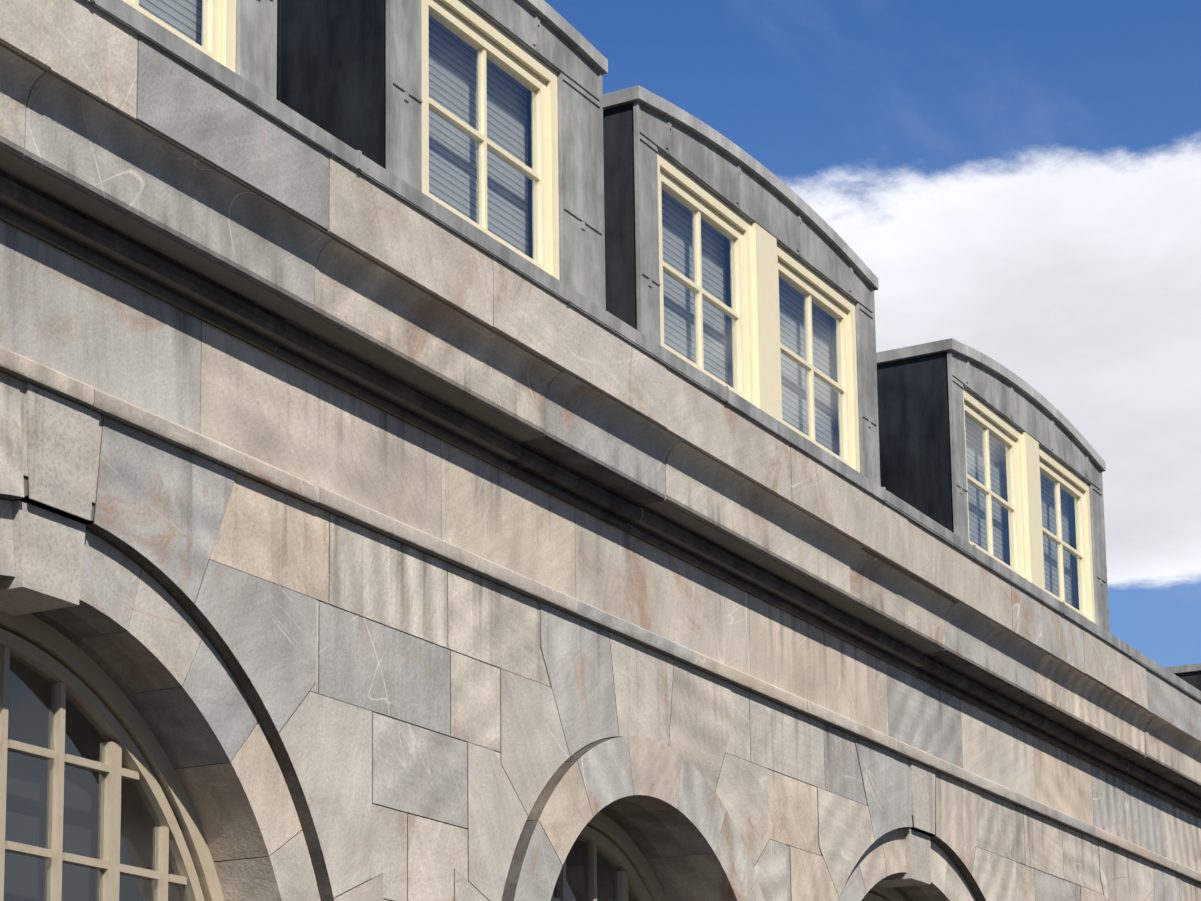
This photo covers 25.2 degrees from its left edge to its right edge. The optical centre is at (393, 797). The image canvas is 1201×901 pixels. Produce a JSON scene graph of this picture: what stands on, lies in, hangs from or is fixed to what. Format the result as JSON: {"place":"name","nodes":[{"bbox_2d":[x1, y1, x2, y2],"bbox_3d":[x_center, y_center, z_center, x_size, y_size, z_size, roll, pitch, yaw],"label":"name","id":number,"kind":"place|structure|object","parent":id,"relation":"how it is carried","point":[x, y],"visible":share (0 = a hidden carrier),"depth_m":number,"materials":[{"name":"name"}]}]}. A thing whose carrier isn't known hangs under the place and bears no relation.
{"place":"outdoors","nodes":[
{"label":"outdoors","id":0,"kind":"place"},
{"bbox_2d":[544,0,1200,666],"label":"sky","id":1,"kind":"structure","parent":0,"point":[1018,182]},
{"label":"paving","id":2,"kind":"structure","parent":0,"visible":0},
{"bbox_2d":[1,495,935,900],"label":"building interior","id":3,"kind":"object","parent":2,"relation":"on","point":[79,813],"depth_m":9.22,"materials":[{"name":"grey"}]},
{"bbox_2d":[0,372,1200,900],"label":"stone wall","id":4,"kind":"structure","parent":2,"relation":"on","point":[430,724],"depth_m":10.35,"materials":[{"name":"stone"}]},
{"bbox_2d":[0,612,905,900],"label":"arched window frame","id":5,"kind":"object","parent":4,"relation":"attached to","point":[80,680],"visible":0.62,"depth_m":9.14,"materials":[{"name":"beige paint"}]},
{"bbox_2d":[0,499,975,900],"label":"arch surrounds","id":6,"kind":"object","parent":4,"relation":"attached to","point":[130,627],"visible":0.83,"depth_m":9.51,"materials":[{"name":"stone"}]},
{"bbox_2d":[0,0,1200,883],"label":"cornice","id":7,"kind":"structure","parent":4,"relation":"attached to","point":[192,261],"depth_m":10.70,"materials":[{"name":"stone"}]},
{"bbox_2d":[85,0,1200,700],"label":"lead roof coping","id":8,"kind":"object","parent":7,"relation":"on","point":[131,18],"visible":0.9,"depth_m":10.85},
{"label":"slate roof slope","id":9,"kind":"object","parent":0,"visible":0},
{"bbox_2d":[122,0,276,98],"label":"dormer","id":10,"kind":"object","parent":9,"relation":"on","point":[239,37],"visible":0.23,"depth_m":9.99,"materials":[{"name":"beige paint"}]},
{"bbox_2d":[276,0,607,309],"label":"dormer","id":11,"kind":"object","parent":9,"relation":"on","point":[485,116],"visible":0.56,"depth_m":11.69,"materials":[{"name":"beige paint"}]},
{"bbox_2d":[603,85,880,485],"bbox_3d":[0.582,-2.300,14.864,3.330,1.767,3.020,-6,-12,32],"label":"dormer","id":12,"kind":"object","parent":9,"relation":"on","point":[736,269],"visible":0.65,"depth_m":13.85,"materials":[{"name":"beige paint"}]},
{"bbox_2d":[876,338,1109,632],"bbox_3d":[2.823,-1.681,18.362,3.330,1.767,3.020,-6,-12,32],"label":"dormer","id":13,"kind":"object","parent":9,"relation":"on","point":[996,460],"visible":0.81,"depth_m":17.08,"materials":[{"name":"beige paint"}]},
{"bbox_2d":[1164,663,1200,690],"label":"dormer","id":14,"kind":"object","parent":9,"relation":"on","point":[1190,674],"visible":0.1,"depth_m":25.20,"materials":[{"name":"beige paint"}]}
]}

